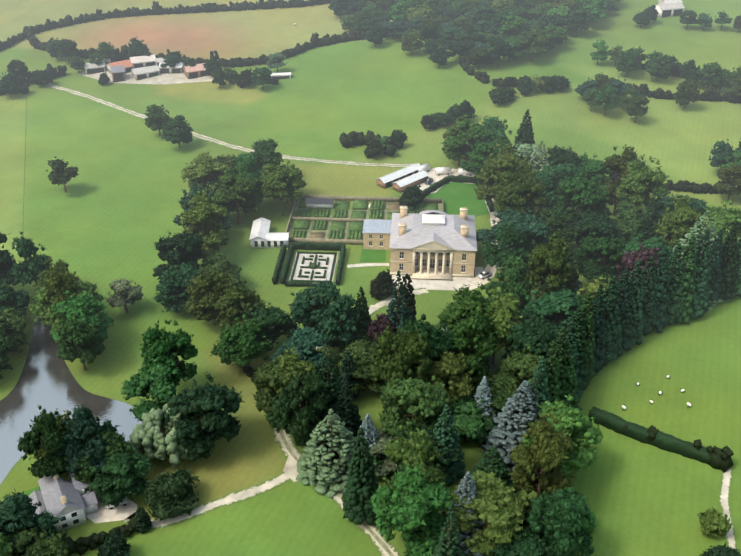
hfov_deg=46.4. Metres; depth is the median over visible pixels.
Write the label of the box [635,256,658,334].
pyramidal tree
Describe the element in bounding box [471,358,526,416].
oak tree
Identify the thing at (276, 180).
beech tree
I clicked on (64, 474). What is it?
lime tree
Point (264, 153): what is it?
sycamore tree
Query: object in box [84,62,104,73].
farm shed
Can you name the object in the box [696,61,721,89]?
oak tree
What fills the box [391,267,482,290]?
forecourt paving
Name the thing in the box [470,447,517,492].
pyramidal tree
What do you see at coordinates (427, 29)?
oak tree
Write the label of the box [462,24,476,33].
sycamore tree
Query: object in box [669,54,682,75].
ash tree
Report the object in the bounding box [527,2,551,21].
oak tree
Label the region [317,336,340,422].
fir tree
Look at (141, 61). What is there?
farm shed
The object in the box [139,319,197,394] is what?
beech tree
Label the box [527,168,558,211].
ash tree
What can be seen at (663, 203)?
sycamore tree
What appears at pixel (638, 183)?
beech tree
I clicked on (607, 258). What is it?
oak tree
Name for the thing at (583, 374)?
pyramidal tree
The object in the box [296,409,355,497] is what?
pale conifer
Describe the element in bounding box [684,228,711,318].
pyramidal tree
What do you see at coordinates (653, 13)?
oak tree
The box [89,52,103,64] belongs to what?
ash tree
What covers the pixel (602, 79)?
ash tree
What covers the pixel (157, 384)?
ash tree
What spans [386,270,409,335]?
fir tree
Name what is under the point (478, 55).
oak tree
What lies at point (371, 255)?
lawn
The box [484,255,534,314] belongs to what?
oak tree
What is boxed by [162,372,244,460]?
oak tree
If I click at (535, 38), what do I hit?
ash tree
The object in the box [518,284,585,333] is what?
oak tree
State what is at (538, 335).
sycamore tree
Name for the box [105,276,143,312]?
tree
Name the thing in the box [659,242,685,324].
pyramidal tree
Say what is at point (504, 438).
spruce tree
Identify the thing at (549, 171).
oak tree
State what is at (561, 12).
beech tree
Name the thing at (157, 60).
farm shed
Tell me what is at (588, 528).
bush
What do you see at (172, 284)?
oak tree
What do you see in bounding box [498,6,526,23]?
sycamore tree
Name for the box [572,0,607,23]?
beech tree
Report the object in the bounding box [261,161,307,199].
oak tree
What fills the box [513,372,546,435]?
fir tree
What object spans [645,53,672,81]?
oak tree
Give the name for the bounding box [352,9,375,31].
oak tree
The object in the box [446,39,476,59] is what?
sycamore tree
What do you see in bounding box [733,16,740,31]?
oak tree
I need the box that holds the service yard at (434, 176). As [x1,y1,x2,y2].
[402,168,474,193]
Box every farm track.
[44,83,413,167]
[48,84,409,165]
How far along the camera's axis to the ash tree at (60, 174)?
297.88 m
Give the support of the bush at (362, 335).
on the ground at (108, 216)
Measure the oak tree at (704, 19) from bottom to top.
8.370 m
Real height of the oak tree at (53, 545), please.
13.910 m
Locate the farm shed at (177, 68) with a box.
[158,62,183,73]
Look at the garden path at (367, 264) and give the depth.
260.36 m
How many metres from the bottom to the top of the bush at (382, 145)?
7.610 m
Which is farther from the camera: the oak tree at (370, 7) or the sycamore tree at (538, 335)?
the oak tree at (370, 7)
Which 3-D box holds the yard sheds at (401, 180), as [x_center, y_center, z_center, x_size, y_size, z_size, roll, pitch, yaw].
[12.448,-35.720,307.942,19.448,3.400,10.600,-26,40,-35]
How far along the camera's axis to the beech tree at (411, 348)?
193.13 m
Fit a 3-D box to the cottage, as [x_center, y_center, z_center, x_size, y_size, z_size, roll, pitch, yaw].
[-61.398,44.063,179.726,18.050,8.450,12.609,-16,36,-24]
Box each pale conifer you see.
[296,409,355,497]
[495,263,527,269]
[528,140,550,175]
[673,210,729,309]
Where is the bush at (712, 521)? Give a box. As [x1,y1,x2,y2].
[697,506,731,536]
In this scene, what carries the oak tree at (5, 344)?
on the ground at (108, 216)
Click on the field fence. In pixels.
(24, 165)
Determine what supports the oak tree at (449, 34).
on the ground at (108, 216)
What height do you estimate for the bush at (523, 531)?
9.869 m
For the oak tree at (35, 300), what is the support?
on the ground at (108, 216)
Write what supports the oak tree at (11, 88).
on the ground at (108, 216)
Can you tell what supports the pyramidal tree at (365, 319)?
on the ground at (108, 216)
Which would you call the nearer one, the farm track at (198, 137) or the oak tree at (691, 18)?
the farm track at (198, 137)
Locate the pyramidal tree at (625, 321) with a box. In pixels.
[614,269,634,350]
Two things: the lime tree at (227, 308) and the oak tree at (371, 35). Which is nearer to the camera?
the lime tree at (227, 308)
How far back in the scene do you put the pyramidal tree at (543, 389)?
186.77 m
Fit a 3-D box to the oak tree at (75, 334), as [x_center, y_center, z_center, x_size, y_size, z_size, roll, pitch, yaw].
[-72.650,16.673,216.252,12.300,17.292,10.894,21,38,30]
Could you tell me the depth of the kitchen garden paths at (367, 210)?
285.32 m
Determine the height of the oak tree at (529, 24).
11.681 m
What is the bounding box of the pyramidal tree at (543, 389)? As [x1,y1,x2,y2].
[526,356,550,422]
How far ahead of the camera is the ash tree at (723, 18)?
414.13 m
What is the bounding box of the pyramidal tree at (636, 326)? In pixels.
[619,259,643,344]
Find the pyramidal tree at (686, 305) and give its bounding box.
[669,234,696,323]
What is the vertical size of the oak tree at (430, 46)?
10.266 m
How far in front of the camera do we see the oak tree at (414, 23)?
413.70 m
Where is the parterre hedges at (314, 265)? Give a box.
[290,251,336,282]
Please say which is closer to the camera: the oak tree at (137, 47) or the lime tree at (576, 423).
the lime tree at (576, 423)
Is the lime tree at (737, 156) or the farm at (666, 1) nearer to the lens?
the lime tree at (737, 156)
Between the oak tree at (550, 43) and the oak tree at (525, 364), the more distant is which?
the oak tree at (550, 43)
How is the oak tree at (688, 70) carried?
on the ground at (108, 216)
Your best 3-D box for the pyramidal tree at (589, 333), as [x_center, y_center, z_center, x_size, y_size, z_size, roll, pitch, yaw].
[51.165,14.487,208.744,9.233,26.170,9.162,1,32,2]
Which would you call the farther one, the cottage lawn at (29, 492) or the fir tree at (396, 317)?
the fir tree at (396, 317)
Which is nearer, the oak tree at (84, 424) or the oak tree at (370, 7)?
the oak tree at (84, 424)
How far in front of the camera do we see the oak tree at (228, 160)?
301.13 m
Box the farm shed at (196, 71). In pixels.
[183,63,208,78]
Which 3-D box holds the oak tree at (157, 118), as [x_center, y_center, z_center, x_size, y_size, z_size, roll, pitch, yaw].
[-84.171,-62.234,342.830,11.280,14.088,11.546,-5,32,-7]
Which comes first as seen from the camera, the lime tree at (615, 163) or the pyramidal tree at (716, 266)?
the pyramidal tree at (716, 266)
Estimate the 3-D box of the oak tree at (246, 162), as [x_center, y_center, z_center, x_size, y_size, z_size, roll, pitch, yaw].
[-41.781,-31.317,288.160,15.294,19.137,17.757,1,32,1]
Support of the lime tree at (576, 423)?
on the ground at (108, 216)
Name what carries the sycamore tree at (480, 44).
on the ground at (108, 216)
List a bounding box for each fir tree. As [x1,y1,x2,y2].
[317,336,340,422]
[329,374,362,436]
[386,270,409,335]
[432,500,464,555]
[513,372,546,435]
[639,181,659,237]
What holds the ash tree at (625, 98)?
on the ground at (108, 216)
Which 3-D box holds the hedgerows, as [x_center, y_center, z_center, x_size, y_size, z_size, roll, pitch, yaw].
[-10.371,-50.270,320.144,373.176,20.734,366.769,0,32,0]
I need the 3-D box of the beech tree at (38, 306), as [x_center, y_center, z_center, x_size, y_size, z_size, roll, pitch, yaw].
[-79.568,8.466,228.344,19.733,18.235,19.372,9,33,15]
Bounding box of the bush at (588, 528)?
[581,510,597,533]
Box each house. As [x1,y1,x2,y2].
[110,65,124,81]
[362,205,476,280]
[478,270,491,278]
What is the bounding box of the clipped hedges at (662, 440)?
[272,175,719,469]
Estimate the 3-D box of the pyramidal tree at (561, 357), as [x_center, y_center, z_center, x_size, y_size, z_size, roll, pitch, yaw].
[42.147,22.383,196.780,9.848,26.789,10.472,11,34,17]
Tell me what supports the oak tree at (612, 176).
on the ground at (108, 216)
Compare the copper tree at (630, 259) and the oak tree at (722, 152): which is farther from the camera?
the oak tree at (722, 152)
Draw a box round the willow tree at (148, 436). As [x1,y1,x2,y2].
[126,403,200,467]
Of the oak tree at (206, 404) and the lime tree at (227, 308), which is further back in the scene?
the lime tree at (227, 308)
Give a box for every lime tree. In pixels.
[29,410,83,480]
[43,261,77,312]
[51,291,114,344]
[179,188,229,253]
[181,152,231,191]
[182,265,232,325]
[210,166,264,224]
[211,279,265,328]
[268,347,315,401]
[368,464,452,555]
[380,425,447,489]
[391,0,410,21]
[404,0,424,9]
[426,347,473,408]
[432,282,501,353]
[442,117,475,165]
[443,113,489,161]
[452,303,498,387]
[454,15,472,30]
[497,11,528,37]
[506,37,523,62]
[508,410,576,507]
[521,395,603,477]
[542,23,567,49]
[550,0,580,12]
[573,275,623,317]
[590,39,608,64]
[601,144,639,214]
[645,49,662,63]
[697,62,713,88]
[700,200,740,243]
[715,161,740,199]
[720,149,740,176]
[725,66,740,90]
[727,74,740,95]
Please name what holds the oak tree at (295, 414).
on the ground at (108, 216)
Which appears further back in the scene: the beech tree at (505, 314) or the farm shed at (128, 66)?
the farm shed at (128, 66)
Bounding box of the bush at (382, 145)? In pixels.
[378,136,389,153]
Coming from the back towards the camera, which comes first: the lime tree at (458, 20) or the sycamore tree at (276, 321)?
the lime tree at (458, 20)
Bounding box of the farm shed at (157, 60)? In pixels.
[155,58,165,65]
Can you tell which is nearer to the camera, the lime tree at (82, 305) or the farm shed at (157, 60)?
the lime tree at (82, 305)
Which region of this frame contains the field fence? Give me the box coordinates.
[22,93,26,234]
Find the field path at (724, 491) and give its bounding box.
[719,467,738,551]
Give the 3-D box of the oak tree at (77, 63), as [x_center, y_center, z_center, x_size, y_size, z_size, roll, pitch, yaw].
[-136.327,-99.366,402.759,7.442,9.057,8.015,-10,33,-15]
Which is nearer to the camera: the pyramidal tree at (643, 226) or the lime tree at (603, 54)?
the pyramidal tree at (643, 226)
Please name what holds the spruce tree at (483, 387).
on the ground at (108, 216)
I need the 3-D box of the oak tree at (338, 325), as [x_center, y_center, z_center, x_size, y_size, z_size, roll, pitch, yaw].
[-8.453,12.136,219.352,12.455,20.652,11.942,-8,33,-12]
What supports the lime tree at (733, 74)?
on the ground at (108, 216)
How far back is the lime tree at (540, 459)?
167.57 m
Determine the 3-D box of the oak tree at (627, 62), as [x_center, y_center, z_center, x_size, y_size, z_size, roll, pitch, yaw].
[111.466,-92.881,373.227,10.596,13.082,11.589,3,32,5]
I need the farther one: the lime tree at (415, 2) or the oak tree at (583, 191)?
the lime tree at (415, 2)
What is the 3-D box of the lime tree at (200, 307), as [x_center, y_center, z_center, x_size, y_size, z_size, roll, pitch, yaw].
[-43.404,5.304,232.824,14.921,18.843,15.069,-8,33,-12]
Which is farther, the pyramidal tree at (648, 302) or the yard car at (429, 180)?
the yard car at (429, 180)
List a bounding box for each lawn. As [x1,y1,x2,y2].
[24,486,39,495]
[360,246,385,261]
[420,182,489,216]
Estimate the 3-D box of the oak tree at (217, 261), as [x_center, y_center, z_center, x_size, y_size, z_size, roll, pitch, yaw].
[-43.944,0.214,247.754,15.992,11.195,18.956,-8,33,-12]
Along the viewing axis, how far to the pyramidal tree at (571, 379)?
195.82 m
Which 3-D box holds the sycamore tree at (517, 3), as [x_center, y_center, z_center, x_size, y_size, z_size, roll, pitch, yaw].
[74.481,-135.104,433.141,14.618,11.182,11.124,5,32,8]
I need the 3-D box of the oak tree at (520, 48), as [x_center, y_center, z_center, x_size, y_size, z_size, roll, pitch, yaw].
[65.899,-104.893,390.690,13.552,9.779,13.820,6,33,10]
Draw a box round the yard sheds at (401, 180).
[377,163,428,192]
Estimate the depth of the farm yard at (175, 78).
395.92 m
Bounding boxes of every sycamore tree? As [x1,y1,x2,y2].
[0,232,17,285]
[152,231,206,278]
[160,55,179,67]
[173,202,232,233]
[242,302,299,344]
[250,138,290,170]
[270,324,332,382]
[289,278,341,332]
[341,0,369,15]
[379,20,408,37]
[439,21,458,30]
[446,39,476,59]
[458,33,482,47]
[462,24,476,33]
[471,41,490,48]
[476,207,553,248]
[488,36,513,67]
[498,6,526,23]
[500,313,561,359]
[513,0,530,9]
[535,145,581,168]
[539,15,568,34]
[561,206,623,247]
[604,0,618,11]
[650,190,707,236]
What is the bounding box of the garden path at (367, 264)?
[347,263,388,267]
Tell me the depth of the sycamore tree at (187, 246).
245.49 m
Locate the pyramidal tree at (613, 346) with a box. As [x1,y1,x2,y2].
[595,276,622,362]
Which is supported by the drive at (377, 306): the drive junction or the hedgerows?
the drive junction
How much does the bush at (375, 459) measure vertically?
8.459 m
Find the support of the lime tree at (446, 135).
on the ground at (108, 216)
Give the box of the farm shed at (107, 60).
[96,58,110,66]
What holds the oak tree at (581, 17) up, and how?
on the ground at (108, 216)
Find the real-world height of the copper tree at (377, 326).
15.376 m
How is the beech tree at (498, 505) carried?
on the ground at (108, 216)
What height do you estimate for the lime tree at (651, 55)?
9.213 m
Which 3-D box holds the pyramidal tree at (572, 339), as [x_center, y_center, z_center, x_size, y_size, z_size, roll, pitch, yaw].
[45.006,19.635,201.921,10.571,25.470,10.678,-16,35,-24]
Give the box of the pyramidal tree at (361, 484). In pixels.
[341,427,378,525]
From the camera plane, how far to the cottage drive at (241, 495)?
181.84 m
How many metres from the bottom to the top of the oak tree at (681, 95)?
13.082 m
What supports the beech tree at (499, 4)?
on the ground at (108, 216)
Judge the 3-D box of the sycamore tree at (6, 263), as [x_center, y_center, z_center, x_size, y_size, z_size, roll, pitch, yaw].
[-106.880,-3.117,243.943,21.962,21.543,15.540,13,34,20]
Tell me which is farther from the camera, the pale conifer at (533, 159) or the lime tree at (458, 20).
the lime tree at (458, 20)
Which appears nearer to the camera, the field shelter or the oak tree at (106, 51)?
the field shelter
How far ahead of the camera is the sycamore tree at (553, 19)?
397.17 m
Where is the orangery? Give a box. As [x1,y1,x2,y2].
[249,217,288,247]
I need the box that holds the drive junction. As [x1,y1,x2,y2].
[283,456,298,481]
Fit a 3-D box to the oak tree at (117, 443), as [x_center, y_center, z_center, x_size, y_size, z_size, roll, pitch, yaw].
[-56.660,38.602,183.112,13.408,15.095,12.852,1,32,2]
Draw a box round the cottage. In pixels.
[29,472,98,532]
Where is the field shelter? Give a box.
[271,72,290,78]
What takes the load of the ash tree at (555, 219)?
on the ground at (108, 216)
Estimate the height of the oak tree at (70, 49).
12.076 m
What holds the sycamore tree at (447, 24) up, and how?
on the ground at (108, 216)
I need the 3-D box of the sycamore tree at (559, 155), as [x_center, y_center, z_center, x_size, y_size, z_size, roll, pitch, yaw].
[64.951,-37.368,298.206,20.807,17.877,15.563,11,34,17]
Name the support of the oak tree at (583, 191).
on the ground at (108, 216)
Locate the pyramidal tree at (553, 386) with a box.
[540,341,562,404]
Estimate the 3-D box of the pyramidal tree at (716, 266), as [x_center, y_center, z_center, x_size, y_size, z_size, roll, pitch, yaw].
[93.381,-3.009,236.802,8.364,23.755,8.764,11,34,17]
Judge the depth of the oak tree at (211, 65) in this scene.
390.67 m
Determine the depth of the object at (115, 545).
166.31 m
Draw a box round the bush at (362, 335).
[357,329,371,341]
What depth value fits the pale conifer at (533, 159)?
291.25 m
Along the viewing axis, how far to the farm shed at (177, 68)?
399.71 m
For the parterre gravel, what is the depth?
258.91 m
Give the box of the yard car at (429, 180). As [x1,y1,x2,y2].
[425,177,432,184]
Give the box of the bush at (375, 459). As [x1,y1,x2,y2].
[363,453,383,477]
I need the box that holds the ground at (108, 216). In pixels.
[0,0,740,555]
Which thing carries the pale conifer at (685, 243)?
on the ground at (108, 216)
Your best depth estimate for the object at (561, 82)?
360.58 m
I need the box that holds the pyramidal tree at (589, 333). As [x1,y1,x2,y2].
[573,292,596,381]
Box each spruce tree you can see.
[355,413,385,478]
[442,471,486,555]
[473,376,496,416]
[479,380,541,475]
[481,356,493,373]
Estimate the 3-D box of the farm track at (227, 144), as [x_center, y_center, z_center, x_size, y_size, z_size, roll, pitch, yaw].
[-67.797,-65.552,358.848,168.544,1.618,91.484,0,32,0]
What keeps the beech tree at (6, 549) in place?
on the ground at (108, 216)
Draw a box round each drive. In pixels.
[122,472,289,529]
[271,288,429,555]
[279,428,393,555]
[469,183,499,285]
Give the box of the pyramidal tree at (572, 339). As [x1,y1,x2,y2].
[558,317,582,404]
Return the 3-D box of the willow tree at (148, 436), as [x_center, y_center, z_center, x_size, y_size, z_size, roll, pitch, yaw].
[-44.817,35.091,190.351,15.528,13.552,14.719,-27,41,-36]
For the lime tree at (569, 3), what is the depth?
418.03 m
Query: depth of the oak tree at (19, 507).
162.56 m
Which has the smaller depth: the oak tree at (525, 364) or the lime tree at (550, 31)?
the oak tree at (525, 364)
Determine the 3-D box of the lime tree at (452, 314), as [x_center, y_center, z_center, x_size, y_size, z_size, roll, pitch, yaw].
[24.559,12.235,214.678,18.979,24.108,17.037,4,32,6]
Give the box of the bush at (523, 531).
[486,523,529,538]
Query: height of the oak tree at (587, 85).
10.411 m
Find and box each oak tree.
[0,72,18,97]
[0,280,13,290]
[0,305,29,354]
[0,328,12,378]
[0,489,62,555]
[6,58,27,82]
[8,517,68,555]
[31,280,78,304]
[46,37,62,59]
[55,38,79,61]
[56,313,105,370]
[58,403,119,473]
[69,55,84,73]
[71,423,134,493]
[87,444,153,506]
[97,42,116,58]
[127,36,149,55]
[144,104,170,135]
[153,261,202,312]
[160,114,192,147]
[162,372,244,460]
[177,181,213,211]
[200,251,242,291]
[203,57,222,77]
[210,69,226,86]
[212,154,236,174]
[220,152,263,194]
[250,67,273,89]
[252,356,312,413]
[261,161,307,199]
[265,364,329,446]
[316,293,359,352]
[328,0,348,18]
[333,339,385,394]
[340,15,361,31]
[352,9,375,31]
[356,4,375,15]
[363,23,384,46]
[376,0,395,10]
[378,369,455,436]
[388,5,404,20]
[394,313,455,377]
[396,423,462,476]
[399,28,423,54]
[406,15,425,31]
[418,20,439,41]
[423,39,437,55]
[428,44,448,67]
[436,26,467,43]
[447,393,496,443]
[465,6,477,19]
[467,46,493,67]
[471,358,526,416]
[475,31,505,45]
[479,116,511,145]
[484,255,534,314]
[487,45,504,61]
[499,345,545,395]
[505,20,537,35]
[505,34,527,51]
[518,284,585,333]
[521,486,594,555]
[525,32,556,48]
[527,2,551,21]
[536,0,564,9]
[542,161,584,189]
[550,165,577,200]
[550,172,612,224]
[565,5,595,35]
[573,231,630,281]
[574,78,598,101]
[595,272,622,285]
[604,77,629,100]
[609,151,646,180]
[609,199,652,242]
[614,47,640,76]
[620,235,672,264]
[626,94,649,122]
[632,10,649,26]
[644,5,658,22]
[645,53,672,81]
[673,77,699,108]
[678,60,700,79]
[679,10,696,28]
[696,13,712,29]
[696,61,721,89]
[709,138,736,173]
[711,69,730,92]
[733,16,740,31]
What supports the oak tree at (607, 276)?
on the ground at (108, 216)
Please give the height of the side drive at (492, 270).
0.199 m
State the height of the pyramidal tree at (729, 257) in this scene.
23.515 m
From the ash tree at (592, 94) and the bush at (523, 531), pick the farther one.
the ash tree at (592, 94)
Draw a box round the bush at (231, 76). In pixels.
[222,66,238,83]
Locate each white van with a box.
[417,163,429,171]
[435,166,450,174]
[458,168,472,175]
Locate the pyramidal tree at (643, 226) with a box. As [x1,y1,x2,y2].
[628,217,649,242]
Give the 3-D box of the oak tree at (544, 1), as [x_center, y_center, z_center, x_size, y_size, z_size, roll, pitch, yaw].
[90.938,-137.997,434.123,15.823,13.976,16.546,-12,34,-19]
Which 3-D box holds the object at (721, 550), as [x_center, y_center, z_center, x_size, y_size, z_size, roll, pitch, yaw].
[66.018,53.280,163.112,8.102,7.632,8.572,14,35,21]
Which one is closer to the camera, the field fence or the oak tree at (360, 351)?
the oak tree at (360, 351)
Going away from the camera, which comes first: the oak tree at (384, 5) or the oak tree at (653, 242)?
the oak tree at (653, 242)
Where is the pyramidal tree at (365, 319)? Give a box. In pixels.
[354,286,373,340]
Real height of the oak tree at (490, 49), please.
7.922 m
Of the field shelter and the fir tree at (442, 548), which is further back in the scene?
the field shelter
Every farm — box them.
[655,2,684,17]
[658,0,682,3]
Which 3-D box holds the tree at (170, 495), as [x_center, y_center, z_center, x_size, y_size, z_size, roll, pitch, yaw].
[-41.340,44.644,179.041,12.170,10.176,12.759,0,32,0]
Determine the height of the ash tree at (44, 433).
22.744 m
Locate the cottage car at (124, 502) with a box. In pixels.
[107,496,127,509]
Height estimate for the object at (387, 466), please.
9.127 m
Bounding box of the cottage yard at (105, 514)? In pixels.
[86,497,136,522]
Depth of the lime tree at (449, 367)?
196.64 m
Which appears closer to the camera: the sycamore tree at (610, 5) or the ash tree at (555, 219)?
the ash tree at (555, 219)
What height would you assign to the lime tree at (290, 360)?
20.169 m
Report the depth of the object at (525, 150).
301.61 m
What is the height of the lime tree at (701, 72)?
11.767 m
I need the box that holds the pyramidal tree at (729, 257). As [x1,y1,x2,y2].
[719,226,738,300]
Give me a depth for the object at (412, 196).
288.80 m
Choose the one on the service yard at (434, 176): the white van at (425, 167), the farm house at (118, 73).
the white van at (425, 167)
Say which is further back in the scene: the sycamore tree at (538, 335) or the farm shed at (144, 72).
the farm shed at (144, 72)
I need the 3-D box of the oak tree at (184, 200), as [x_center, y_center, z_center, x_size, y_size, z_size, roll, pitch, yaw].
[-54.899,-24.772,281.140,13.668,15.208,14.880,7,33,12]
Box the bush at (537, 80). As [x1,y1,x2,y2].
[531,74,544,92]
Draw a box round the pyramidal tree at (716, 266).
[707,229,722,303]
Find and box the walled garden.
[285,195,443,244]
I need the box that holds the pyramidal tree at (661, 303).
[646,246,669,332]
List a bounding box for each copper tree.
[366,312,398,352]
[616,242,672,283]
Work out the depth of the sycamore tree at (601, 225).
255.83 m
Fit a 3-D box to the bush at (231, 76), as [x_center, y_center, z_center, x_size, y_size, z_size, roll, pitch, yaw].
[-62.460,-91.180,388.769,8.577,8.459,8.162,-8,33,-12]
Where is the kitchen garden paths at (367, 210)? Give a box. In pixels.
[288,200,441,239]
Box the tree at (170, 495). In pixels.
[143,465,199,520]
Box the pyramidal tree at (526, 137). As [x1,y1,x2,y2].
[511,109,534,151]
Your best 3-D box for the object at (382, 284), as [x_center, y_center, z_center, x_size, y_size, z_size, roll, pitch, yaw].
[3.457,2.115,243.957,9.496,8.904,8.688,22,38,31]
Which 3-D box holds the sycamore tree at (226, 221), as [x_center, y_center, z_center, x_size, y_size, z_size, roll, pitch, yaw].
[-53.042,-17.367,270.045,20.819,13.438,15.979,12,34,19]
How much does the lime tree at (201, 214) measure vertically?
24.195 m
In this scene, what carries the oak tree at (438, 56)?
on the ground at (108, 216)
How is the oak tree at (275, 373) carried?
on the ground at (108, 216)
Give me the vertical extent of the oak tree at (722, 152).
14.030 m
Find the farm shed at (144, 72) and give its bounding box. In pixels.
[131,65,159,79]
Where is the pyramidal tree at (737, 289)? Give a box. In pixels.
[731,235,740,296]
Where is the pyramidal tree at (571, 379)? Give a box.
[560,341,581,410]
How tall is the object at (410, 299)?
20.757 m
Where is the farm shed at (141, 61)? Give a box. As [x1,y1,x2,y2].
[129,54,155,67]
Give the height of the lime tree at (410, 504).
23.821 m
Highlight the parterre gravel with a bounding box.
[289,252,337,281]
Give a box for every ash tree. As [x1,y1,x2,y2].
[0,284,30,316]
[10,231,52,289]
[17,405,68,477]
[46,156,78,191]
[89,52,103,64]
[120,359,189,420]
[183,58,196,68]
[481,221,537,268]
[491,532,550,555]
[516,26,549,61]
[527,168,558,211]
[540,206,579,241]
[582,87,599,110]
[591,72,612,93]
[594,85,618,115]
[608,44,623,65]
[617,86,641,110]
[634,46,646,64]
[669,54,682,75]
[715,10,732,29]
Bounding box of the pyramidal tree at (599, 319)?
[586,283,607,372]
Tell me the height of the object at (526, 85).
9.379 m
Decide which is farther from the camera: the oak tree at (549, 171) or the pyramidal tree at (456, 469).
the oak tree at (549, 171)
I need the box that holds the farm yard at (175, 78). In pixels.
[79,67,212,84]
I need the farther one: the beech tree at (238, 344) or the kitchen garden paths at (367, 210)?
the kitchen garden paths at (367, 210)
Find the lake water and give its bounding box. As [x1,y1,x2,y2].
[0,316,144,484]
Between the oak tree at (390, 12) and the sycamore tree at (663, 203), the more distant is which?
the oak tree at (390, 12)
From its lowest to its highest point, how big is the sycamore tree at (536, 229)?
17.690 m
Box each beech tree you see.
[0,528,12,555]
[29,279,107,343]
[32,257,79,299]
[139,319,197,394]
[210,314,275,366]
[260,158,303,215]
[371,319,434,406]
[405,5,434,21]
[442,469,529,555]
[460,131,518,175]
[466,286,522,362]
[473,142,533,199]
[488,0,515,11]
[493,165,548,219]
[525,231,580,298]
[546,4,575,25]
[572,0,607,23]
[575,152,611,185]
[615,154,668,212]
[652,195,705,252]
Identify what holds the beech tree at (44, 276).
on the ground at (108, 216)
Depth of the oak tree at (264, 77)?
376.95 m
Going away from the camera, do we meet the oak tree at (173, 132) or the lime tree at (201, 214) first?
the lime tree at (201, 214)
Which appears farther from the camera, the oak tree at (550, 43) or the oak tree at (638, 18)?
the oak tree at (638, 18)
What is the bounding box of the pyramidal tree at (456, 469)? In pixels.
[433,404,465,485]
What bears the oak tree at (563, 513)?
on the ground at (108, 216)
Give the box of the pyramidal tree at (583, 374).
[565,308,589,390]
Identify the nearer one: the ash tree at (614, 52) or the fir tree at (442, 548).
the fir tree at (442, 548)
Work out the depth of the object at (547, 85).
360.61 m
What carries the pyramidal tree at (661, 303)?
on the ground at (108, 216)
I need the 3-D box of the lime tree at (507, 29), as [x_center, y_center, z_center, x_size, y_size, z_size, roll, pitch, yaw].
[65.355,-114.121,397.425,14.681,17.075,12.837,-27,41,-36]
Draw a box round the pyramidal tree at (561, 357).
[550,328,570,405]
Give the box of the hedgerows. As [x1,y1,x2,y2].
[0,0,740,555]
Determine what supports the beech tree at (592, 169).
on the ground at (108, 216)
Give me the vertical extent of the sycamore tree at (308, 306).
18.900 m
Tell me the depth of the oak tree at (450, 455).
181.35 m
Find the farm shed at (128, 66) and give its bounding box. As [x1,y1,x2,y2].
[106,60,134,73]
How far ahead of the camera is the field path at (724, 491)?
178.59 m

